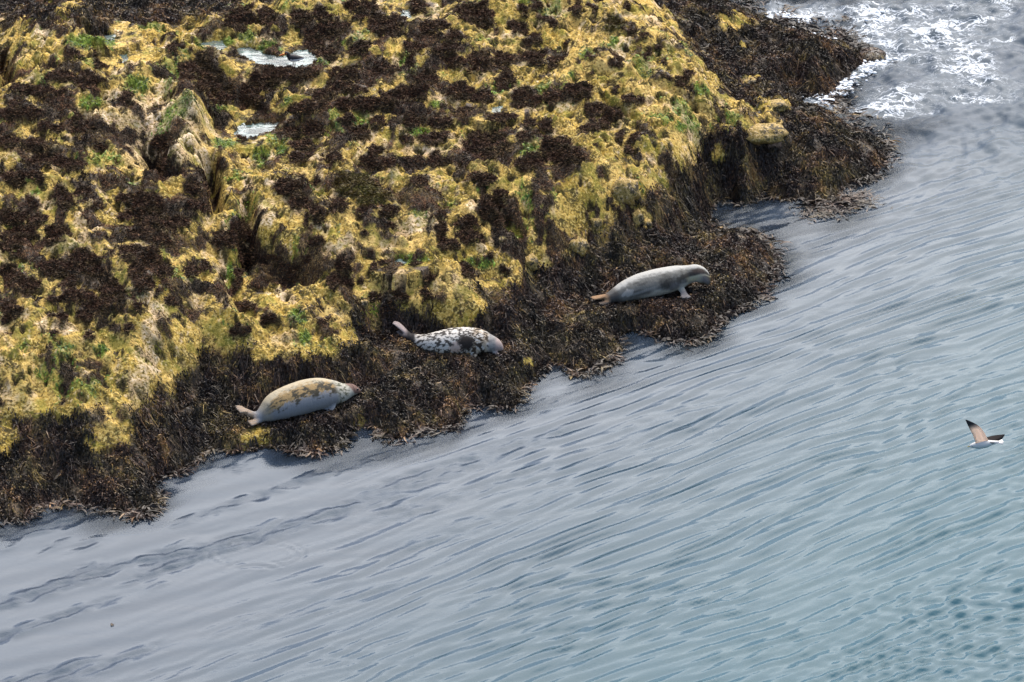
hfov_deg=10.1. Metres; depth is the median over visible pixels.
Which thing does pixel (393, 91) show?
seaweed tuft
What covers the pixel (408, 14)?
tide pool
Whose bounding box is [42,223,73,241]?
seaweed tuft
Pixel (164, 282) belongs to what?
seaweed tuft
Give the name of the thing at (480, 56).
seaweed tuft
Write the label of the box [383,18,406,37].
seaweed tuft
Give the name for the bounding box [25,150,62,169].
seaweed tuft
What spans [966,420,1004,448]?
flying gull
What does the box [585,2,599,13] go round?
seaweed tuft
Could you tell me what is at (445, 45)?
seaweed tuft
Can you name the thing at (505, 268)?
seaweed tuft
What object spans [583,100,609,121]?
seaweed tuft
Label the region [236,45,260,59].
seaweed tuft
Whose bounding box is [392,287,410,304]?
seaweed tuft
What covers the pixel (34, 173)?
seaweed tuft
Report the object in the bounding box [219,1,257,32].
seaweed tuft
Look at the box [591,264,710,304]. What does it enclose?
seal
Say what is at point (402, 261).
tide pool
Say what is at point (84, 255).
seaweed tuft
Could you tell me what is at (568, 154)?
seaweed tuft
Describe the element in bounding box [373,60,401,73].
seaweed tuft
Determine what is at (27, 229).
seaweed tuft
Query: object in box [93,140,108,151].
seaweed tuft
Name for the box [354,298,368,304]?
seaweed tuft
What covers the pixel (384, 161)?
seaweed tuft
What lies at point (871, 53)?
sea rock
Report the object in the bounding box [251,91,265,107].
seaweed tuft
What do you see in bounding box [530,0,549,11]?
seaweed tuft
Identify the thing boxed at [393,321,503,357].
seal
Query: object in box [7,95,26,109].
seaweed tuft
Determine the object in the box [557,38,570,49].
seaweed tuft
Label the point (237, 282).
seaweed tuft
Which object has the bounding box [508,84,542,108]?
seaweed tuft
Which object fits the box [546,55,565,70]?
seaweed tuft
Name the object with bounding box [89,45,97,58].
seaweed tuft
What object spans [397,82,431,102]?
seaweed tuft
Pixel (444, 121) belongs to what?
seaweed tuft
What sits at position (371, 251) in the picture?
seaweed tuft
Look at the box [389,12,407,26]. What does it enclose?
seaweed tuft
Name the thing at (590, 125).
seaweed tuft
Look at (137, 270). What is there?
seaweed tuft
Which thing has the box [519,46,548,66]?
seaweed tuft
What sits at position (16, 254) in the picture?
seaweed tuft
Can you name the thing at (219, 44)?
tide pool
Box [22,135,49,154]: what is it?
seaweed tuft
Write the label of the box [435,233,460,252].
seaweed tuft
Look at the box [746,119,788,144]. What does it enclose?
boulder
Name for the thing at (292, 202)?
seaweed tuft
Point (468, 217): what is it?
seaweed tuft
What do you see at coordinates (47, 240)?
seaweed tuft
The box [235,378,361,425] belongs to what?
seal
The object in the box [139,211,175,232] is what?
seaweed tuft
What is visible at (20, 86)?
seaweed tuft
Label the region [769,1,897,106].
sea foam
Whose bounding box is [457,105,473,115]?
seaweed tuft
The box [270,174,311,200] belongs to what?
seaweed tuft
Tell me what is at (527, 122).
seaweed tuft
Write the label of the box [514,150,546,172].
seaweed tuft
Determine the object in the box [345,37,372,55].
seaweed tuft
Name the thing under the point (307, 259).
seaweed tuft
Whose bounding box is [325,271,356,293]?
seaweed tuft
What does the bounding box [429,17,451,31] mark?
seaweed tuft
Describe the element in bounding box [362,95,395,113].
seaweed tuft
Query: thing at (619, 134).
seaweed tuft
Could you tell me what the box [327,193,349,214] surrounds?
seaweed tuft
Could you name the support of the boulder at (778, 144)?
on the rocky shore
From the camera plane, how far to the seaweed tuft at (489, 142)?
102.96 m
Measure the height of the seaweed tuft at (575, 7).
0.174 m
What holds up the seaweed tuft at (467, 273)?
on the rocky shore
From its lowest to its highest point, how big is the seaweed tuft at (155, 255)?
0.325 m
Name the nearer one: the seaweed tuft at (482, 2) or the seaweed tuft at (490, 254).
the seaweed tuft at (490, 254)
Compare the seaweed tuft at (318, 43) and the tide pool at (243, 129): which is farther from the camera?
the seaweed tuft at (318, 43)
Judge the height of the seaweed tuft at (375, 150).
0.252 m
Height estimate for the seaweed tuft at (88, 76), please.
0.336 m
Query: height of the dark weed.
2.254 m
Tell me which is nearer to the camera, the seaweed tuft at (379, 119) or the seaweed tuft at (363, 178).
the seaweed tuft at (363, 178)
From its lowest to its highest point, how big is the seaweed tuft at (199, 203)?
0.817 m
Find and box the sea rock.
[860,47,886,61]
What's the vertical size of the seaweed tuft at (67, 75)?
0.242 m
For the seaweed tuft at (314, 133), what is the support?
on the rocky shore
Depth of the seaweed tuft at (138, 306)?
96.99 m
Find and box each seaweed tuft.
[0,46,10,74]
[0,105,22,123]
[0,132,25,150]
[0,207,31,227]
[0,228,31,252]
[0,260,26,286]
[0,298,24,319]
[0,312,11,324]
[1,168,26,189]
[7,81,37,98]
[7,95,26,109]
[7,223,40,239]
[9,275,43,296]
[11,247,25,259]
[14,103,45,123]
[20,81,66,101]
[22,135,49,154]
[22,193,38,212]
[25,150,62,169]
[25,168,45,187]
[26,212,49,229]
[34,118,63,133]
[35,256,75,279]
[40,235,54,248]
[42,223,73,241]
[43,67,78,83]
[45,293,64,305]
[45,328,59,336]
[46,310,69,327]
[51,181,78,212]
[53,153,88,174]
[57,282,97,305]
[60,273,79,287]
[62,45,85,59]
[67,107,82,129]
[67,246,103,272]
[71,185,91,202]
[73,67,110,90]
[75,308,93,325]
[77,260,103,280]
[78,118,95,134]
[81,327,95,341]
[82,293,115,314]
[88,197,104,209]
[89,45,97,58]
[92,56,111,72]
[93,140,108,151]
[97,276,127,301]
[112,191,138,207]
[115,206,146,225]
[116,242,142,263]
[117,87,134,106]
[122,322,135,335]
[125,225,150,240]
[126,258,150,276]
[130,188,166,217]
[132,300,146,313]
[133,273,156,293]
[138,243,163,264]
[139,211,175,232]
[148,231,175,248]
[148,259,176,277]
[150,129,177,152]
[150,156,173,175]
[153,283,163,298]
[158,277,171,290]
[162,293,182,307]
[164,39,190,55]
[166,214,191,235]
[176,48,212,79]
[180,176,209,196]
[182,262,200,277]
[185,193,215,213]
[195,65,225,93]
[196,258,212,272]
[205,83,236,105]
[209,229,238,251]
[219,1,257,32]
[226,217,251,246]
[227,321,251,338]
[232,266,247,280]
[232,277,244,290]
[233,134,251,143]
[234,298,256,312]
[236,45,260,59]
[237,78,261,109]
[237,244,256,268]
[248,63,282,91]
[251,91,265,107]
[252,251,284,268]
[255,5,278,24]
[258,310,278,326]
[270,64,319,85]
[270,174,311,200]
[279,261,303,273]
[281,272,300,282]
[283,117,303,140]
[285,136,316,152]
[286,102,305,117]
[286,149,315,165]
[287,191,315,210]
[289,7,314,28]
[296,98,329,119]
[301,36,326,50]
[301,201,328,226]
[302,118,324,138]
[302,210,311,229]
[302,253,311,262]
[303,26,329,40]
[307,173,321,186]
[307,234,326,247]
[310,4,333,23]
[311,86,335,100]
[313,16,351,34]
[313,39,339,60]
[317,151,343,164]
[323,77,355,94]
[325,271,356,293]
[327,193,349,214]
[328,64,361,84]
[331,169,380,196]
[333,94,375,113]
[334,253,353,276]
[335,111,357,123]
[341,0,367,13]
[343,83,371,95]
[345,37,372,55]
[348,123,370,142]
[350,184,394,206]
[351,13,369,23]
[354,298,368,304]
[355,204,368,220]
[356,276,364,283]
[358,153,397,172]
[359,325,370,338]
[360,0,378,18]
[360,229,370,237]
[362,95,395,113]
[365,143,385,158]
[366,11,395,36]
[366,260,378,276]
[367,249,376,259]
[368,114,387,131]
[368,290,381,302]
[370,329,387,340]
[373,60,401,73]
[376,258,391,266]
[377,85,405,102]
[378,202,400,220]
[378,297,396,320]
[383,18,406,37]
[384,219,397,228]
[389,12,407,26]
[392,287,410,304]
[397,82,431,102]
[397,134,413,144]
[397,154,426,170]
[401,39,426,56]
[402,111,424,131]
[405,52,416,69]
[408,172,430,188]
[409,0,430,15]
[409,259,422,265]
[412,65,440,85]
[416,18,441,38]
[417,130,449,146]
[419,285,432,300]
[423,269,436,284]
[424,111,452,129]
[426,148,451,168]
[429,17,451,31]
[431,37,459,57]
[431,208,447,218]
[431,219,448,236]
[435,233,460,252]
[442,79,476,101]
[444,28,467,42]
[444,52,468,68]
[450,0,487,23]
[452,212,481,229]
[454,224,485,245]
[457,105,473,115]
[458,259,477,279]
[461,128,512,160]
[462,48,493,75]
[465,170,497,188]
[469,85,496,103]
[471,3,495,30]
[477,0,490,10]
[478,194,506,222]
[483,250,495,260]
[487,111,519,127]
[491,49,514,67]
[491,211,512,227]
[492,187,509,200]
[493,66,516,91]
[499,264,511,274]
[505,19,528,35]
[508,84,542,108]
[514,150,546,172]
[515,130,533,142]
[517,2,529,18]
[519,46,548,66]
[521,32,543,49]
[523,114,536,129]
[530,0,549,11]
[530,90,565,104]
[535,13,560,28]
[536,116,554,133]
[538,133,573,157]
[543,145,588,165]
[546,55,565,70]
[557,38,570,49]
[560,80,593,101]
[567,0,582,17]
[576,120,600,133]
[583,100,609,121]
[584,54,596,59]
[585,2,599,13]
[596,115,613,129]
[600,13,626,34]
[603,105,626,122]
[607,57,625,68]
[611,84,620,94]
[613,128,626,144]
[619,92,644,105]
[621,0,635,10]
[622,26,640,35]
[623,144,642,154]
[625,131,645,144]
[638,31,649,40]
[640,45,652,60]
[653,43,662,51]
[655,69,666,78]
[659,57,667,65]
[666,72,674,82]
[673,79,687,86]
[674,68,695,81]
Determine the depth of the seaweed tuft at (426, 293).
99.22 m
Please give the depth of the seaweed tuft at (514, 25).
107.39 m
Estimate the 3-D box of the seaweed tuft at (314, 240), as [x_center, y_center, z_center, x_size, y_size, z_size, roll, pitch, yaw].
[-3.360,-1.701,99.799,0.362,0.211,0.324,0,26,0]
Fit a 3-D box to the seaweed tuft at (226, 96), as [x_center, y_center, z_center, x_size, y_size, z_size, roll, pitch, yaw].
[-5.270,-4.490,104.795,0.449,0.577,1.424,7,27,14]
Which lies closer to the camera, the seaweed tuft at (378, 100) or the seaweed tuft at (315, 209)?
the seaweed tuft at (315, 209)
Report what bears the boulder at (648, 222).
on the rocky shore
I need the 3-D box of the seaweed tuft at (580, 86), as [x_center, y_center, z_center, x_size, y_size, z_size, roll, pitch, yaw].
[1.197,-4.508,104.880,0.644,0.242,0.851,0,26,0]
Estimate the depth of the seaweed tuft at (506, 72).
105.08 m
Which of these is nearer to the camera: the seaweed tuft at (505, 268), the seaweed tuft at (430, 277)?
the seaweed tuft at (430, 277)
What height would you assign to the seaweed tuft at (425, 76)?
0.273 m
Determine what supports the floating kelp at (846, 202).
on the sea water
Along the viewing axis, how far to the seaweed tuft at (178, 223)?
100.01 m
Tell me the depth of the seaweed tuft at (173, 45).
105.59 m
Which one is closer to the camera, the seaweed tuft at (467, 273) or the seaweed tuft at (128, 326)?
the seaweed tuft at (128, 326)
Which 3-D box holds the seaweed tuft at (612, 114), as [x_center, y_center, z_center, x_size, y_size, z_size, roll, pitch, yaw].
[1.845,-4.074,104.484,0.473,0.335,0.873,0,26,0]
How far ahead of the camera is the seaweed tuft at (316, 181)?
101.63 m
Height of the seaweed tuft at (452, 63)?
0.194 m
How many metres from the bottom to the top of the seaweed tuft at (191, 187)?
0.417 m
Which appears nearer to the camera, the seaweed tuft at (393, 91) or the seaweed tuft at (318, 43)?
the seaweed tuft at (393, 91)
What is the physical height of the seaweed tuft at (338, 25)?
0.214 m
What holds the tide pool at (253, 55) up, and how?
on the rocky shore
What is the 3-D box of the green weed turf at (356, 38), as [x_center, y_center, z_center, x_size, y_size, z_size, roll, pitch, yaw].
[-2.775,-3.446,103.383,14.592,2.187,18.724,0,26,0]
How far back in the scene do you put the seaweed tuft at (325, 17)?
107.62 m
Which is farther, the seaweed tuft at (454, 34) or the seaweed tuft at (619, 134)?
the seaweed tuft at (454, 34)
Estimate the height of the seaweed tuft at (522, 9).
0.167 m
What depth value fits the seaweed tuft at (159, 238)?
99.38 m
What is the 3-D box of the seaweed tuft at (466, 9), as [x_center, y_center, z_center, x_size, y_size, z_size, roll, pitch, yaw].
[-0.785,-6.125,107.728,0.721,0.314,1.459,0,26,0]
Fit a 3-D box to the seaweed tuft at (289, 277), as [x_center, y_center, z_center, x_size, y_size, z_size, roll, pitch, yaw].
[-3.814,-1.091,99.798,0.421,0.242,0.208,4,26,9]
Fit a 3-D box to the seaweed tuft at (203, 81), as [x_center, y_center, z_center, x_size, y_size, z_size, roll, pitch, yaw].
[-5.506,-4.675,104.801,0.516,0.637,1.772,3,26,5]
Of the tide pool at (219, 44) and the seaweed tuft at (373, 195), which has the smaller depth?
the seaweed tuft at (373, 195)
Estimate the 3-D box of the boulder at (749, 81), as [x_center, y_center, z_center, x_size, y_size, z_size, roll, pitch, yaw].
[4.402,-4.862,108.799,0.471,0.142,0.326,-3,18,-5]
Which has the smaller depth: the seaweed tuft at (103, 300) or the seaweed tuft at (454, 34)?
the seaweed tuft at (103, 300)
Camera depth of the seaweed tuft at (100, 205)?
100.22 m
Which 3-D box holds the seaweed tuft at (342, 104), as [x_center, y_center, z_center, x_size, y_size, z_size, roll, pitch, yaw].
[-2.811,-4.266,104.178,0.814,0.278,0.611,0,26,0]
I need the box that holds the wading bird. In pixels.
[280,51,303,65]
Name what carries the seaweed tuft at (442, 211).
on the rocky shore
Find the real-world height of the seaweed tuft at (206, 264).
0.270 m
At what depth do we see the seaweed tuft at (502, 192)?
101.53 m
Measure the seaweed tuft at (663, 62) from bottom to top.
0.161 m
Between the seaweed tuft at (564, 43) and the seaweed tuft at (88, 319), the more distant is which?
the seaweed tuft at (564, 43)
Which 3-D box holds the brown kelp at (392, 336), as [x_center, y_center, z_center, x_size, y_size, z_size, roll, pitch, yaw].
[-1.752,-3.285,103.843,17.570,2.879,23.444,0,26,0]
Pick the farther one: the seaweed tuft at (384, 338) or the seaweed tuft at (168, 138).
the seaweed tuft at (168, 138)
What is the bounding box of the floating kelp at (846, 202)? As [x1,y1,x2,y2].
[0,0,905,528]
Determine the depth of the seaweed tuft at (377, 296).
99.18 m
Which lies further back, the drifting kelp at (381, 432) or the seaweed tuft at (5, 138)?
the seaweed tuft at (5, 138)
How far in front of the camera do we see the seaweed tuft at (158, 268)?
98.28 m
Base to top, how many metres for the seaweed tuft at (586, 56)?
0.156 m
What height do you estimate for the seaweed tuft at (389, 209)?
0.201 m
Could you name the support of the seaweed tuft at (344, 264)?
on the rocky shore
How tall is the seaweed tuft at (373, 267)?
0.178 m
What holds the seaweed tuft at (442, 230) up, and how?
on the rocky shore
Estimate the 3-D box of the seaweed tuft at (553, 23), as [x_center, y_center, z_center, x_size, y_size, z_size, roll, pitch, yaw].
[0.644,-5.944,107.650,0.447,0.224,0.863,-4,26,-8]
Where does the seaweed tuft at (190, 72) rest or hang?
on the rocky shore
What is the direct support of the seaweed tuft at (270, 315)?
on the rocky shore
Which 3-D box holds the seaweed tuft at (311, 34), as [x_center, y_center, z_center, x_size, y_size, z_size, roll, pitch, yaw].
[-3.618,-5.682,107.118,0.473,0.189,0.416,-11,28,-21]
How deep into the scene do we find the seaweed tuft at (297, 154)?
102.77 m
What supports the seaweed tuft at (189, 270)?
on the rocky shore
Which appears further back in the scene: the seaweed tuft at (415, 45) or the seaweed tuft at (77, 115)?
the seaweed tuft at (415, 45)
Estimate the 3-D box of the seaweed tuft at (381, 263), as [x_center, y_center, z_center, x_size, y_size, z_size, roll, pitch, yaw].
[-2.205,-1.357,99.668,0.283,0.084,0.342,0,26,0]
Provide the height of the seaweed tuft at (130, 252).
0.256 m
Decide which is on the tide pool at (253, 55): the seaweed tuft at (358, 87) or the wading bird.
the wading bird
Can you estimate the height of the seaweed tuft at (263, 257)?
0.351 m
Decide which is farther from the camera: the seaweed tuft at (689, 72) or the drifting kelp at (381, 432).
the seaweed tuft at (689, 72)
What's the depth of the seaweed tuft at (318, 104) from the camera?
104.08 m
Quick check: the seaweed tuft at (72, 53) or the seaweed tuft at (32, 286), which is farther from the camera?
the seaweed tuft at (72, 53)
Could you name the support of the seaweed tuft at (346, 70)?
on the rocky shore
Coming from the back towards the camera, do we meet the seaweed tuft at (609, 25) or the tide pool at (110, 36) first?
the seaweed tuft at (609, 25)
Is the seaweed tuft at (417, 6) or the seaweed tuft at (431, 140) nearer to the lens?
the seaweed tuft at (431, 140)
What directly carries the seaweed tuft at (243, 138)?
on the rocky shore
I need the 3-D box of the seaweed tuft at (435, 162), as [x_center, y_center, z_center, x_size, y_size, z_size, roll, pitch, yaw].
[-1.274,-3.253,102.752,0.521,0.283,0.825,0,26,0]
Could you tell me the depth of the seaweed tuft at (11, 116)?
102.86 m
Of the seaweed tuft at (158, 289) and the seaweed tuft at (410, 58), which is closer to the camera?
the seaweed tuft at (158, 289)
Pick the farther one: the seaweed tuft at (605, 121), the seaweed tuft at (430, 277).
the seaweed tuft at (605, 121)
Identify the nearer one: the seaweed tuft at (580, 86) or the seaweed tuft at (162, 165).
the seaweed tuft at (162, 165)
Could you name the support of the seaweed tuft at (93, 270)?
on the rocky shore
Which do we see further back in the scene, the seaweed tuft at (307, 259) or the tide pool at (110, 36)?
the tide pool at (110, 36)
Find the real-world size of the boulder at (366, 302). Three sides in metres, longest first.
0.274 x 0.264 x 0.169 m
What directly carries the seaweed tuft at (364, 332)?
on the rocky shore
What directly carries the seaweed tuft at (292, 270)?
on the rocky shore
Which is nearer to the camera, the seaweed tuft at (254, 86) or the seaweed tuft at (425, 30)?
the seaweed tuft at (254, 86)
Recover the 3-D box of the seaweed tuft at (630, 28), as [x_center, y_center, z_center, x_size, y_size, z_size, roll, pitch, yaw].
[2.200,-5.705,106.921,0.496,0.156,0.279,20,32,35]
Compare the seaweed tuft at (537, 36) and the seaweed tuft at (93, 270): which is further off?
the seaweed tuft at (537, 36)
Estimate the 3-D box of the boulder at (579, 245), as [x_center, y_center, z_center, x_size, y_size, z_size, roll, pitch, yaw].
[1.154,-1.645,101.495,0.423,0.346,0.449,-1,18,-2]
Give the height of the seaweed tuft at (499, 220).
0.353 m
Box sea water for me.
[0,0,1023,681]
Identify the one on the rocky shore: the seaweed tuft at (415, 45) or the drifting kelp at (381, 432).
the seaweed tuft at (415, 45)
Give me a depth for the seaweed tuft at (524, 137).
102.97 m
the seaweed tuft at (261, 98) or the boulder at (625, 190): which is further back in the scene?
the seaweed tuft at (261, 98)
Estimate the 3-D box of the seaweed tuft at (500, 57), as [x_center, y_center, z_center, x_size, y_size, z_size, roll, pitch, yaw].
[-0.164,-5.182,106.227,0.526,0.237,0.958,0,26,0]
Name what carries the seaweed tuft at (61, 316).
on the rocky shore
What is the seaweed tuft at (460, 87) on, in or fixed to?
on the rocky shore
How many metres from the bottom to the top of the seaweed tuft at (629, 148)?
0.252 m
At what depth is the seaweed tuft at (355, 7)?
107.93 m
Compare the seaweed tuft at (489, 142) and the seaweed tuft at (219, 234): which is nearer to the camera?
the seaweed tuft at (219, 234)
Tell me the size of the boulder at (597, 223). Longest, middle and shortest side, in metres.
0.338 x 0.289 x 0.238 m
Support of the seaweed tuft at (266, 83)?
on the rocky shore
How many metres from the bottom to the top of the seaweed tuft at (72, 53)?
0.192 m
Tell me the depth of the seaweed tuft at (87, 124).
102.50 m
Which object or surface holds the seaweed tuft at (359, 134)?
on the rocky shore
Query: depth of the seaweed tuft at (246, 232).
100.56 m
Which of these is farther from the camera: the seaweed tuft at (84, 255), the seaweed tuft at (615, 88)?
the seaweed tuft at (615, 88)
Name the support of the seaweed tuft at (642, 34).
on the rocky shore
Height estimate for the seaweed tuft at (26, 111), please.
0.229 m
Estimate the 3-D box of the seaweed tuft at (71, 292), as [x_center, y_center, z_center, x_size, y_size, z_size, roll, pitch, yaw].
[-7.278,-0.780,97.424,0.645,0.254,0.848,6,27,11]
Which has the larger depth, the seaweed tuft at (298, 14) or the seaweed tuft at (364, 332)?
the seaweed tuft at (298, 14)
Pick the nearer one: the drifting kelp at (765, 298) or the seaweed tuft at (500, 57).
the drifting kelp at (765, 298)
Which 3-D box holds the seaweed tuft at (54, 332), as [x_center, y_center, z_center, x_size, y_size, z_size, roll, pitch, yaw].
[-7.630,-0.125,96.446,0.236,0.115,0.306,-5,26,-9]
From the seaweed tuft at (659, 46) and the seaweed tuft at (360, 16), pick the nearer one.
the seaweed tuft at (659, 46)
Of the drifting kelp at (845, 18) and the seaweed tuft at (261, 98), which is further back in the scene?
the drifting kelp at (845, 18)
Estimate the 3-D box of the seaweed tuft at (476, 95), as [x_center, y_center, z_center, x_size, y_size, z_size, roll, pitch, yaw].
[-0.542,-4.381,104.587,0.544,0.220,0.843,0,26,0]
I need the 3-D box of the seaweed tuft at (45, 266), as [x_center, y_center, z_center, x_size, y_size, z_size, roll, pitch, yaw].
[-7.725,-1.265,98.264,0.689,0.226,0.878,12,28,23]
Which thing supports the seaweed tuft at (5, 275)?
on the rocky shore
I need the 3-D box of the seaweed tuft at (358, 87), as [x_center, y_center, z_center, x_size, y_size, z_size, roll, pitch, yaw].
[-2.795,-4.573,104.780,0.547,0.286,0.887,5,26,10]
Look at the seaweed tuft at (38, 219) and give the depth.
99.84 m
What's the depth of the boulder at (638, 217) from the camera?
102.28 m
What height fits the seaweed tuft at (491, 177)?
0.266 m
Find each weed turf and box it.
[0,0,757,405]
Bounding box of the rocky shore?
[0,0,911,533]
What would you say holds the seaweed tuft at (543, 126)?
on the rocky shore
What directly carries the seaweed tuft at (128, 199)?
on the rocky shore
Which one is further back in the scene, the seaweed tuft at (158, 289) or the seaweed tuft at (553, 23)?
the seaweed tuft at (553, 23)
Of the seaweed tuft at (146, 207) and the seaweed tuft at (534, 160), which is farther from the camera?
the seaweed tuft at (534, 160)
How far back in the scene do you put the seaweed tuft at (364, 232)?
100.02 m
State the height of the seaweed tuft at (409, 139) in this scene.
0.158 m
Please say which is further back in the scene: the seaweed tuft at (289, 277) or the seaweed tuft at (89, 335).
the seaweed tuft at (289, 277)
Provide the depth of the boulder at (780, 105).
106.50 m
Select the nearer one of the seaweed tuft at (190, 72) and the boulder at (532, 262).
the boulder at (532, 262)
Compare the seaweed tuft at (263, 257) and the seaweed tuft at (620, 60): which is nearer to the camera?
the seaweed tuft at (263, 257)
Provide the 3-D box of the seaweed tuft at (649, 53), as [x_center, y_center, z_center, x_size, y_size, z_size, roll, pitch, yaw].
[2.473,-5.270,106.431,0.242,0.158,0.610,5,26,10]
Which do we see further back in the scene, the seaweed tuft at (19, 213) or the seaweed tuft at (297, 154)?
the seaweed tuft at (297, 154)
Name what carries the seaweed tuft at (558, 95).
on the rocky shore
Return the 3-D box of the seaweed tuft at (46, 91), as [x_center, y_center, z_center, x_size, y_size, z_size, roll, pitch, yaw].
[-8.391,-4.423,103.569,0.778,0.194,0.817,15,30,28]
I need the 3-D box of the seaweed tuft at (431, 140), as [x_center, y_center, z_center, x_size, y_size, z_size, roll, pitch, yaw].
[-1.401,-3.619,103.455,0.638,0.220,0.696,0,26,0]
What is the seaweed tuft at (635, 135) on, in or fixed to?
on the rocky shore
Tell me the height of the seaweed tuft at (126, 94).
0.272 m
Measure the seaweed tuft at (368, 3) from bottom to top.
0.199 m
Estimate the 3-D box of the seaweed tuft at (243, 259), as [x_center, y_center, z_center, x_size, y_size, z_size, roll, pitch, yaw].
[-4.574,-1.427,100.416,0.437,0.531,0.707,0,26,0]
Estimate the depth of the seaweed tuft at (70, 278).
97.88 m
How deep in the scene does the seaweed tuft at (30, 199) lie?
100.27 m
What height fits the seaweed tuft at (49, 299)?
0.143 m
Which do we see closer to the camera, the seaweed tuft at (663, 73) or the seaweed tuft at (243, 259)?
the seaweed tuft at (243, 259)
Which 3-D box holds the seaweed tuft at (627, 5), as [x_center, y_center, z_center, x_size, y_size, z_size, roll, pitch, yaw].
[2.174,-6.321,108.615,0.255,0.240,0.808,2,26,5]
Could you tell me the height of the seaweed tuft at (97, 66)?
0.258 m
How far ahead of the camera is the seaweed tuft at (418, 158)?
102.80 m
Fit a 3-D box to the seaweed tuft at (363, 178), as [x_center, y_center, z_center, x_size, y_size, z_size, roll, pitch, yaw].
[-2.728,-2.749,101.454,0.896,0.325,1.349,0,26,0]
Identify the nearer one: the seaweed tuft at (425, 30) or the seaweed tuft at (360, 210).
the seaweed tuft at (360, 210)
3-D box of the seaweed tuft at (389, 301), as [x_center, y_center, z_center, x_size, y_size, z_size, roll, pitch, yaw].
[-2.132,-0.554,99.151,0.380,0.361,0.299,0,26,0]
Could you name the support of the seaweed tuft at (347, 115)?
on the rocky shore
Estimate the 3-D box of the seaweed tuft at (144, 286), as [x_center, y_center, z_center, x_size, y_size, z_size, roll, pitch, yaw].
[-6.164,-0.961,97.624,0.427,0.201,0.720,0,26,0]
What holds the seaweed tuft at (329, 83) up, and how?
on the rocky shore
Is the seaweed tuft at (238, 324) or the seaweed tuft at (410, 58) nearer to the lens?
the seaweed tuft at (238, 324)
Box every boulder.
[359,298,369,308]
[525,253,538,271]
[568,237,589,256]
[590,218,602,231]
[611,176,640,205]
[632,208,644,225]
[643,219,651,228]
[742,77,756,84]
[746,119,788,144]
[762,98,788,112]
[767,142,781,148]
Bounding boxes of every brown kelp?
[0,0,888,527]
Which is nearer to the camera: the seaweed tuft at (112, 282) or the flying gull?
the flying gull
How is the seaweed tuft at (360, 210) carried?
on the rocky shore
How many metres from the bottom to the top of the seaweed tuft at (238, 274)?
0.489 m
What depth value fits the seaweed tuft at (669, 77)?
105.62 m
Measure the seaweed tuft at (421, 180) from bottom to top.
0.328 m
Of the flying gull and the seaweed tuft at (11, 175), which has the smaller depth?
the flying gull
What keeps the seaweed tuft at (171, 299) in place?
on the rocky shore
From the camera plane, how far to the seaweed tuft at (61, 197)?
100.34 m
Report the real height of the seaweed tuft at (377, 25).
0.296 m
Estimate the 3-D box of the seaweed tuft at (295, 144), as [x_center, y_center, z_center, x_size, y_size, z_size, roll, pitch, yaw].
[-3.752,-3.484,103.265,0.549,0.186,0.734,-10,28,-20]
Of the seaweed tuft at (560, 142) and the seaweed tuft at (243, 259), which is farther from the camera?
the seaweed tuft at (560, 142)
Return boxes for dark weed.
[0,0,767,425]
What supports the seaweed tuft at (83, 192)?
on the rocky shore
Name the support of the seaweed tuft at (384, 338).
on the rocky shore
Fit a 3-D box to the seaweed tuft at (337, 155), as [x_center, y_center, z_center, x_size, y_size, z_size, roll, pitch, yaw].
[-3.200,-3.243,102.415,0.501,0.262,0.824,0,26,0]
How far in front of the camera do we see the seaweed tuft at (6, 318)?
96.73 m
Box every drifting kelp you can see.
[369,429,390,438]
[754,293,774,301]
[785,203,860,223]
[833,14,851,20]
[841,186,892,212]
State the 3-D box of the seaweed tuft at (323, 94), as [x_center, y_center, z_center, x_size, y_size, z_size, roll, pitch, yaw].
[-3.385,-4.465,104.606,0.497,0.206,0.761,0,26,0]
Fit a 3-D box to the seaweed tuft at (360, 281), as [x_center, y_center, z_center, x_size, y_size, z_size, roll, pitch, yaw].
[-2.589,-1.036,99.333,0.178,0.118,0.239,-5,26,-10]
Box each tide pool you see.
[104,34,115,39]
[201,41,227,49]
[234,122,276,137]
[238,47,316,66]
[395,259,405,263]
[400,9,411,17]
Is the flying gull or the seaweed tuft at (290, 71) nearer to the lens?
the flying gull
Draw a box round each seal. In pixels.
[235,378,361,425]
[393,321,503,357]
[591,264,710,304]
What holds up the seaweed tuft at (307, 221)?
on the rocky shore
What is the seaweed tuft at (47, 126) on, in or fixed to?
on the rocky shore
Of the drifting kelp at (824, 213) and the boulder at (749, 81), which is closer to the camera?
the drifting kelp at (824, 213)
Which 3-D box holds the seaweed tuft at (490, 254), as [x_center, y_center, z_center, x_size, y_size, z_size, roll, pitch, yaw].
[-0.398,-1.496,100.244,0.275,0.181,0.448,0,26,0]
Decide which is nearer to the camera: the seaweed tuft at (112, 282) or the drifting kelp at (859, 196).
the seaweed tuft at (112, 282)
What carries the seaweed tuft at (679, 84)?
on the rocky shore
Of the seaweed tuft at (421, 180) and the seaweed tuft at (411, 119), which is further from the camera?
the seaweed tuft at (411, 119)
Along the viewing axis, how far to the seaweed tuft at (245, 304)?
98.57 m
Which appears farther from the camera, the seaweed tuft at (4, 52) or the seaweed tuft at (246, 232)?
the seaweed tuft at (4, 52)
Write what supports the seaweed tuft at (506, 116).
on the rocky shore

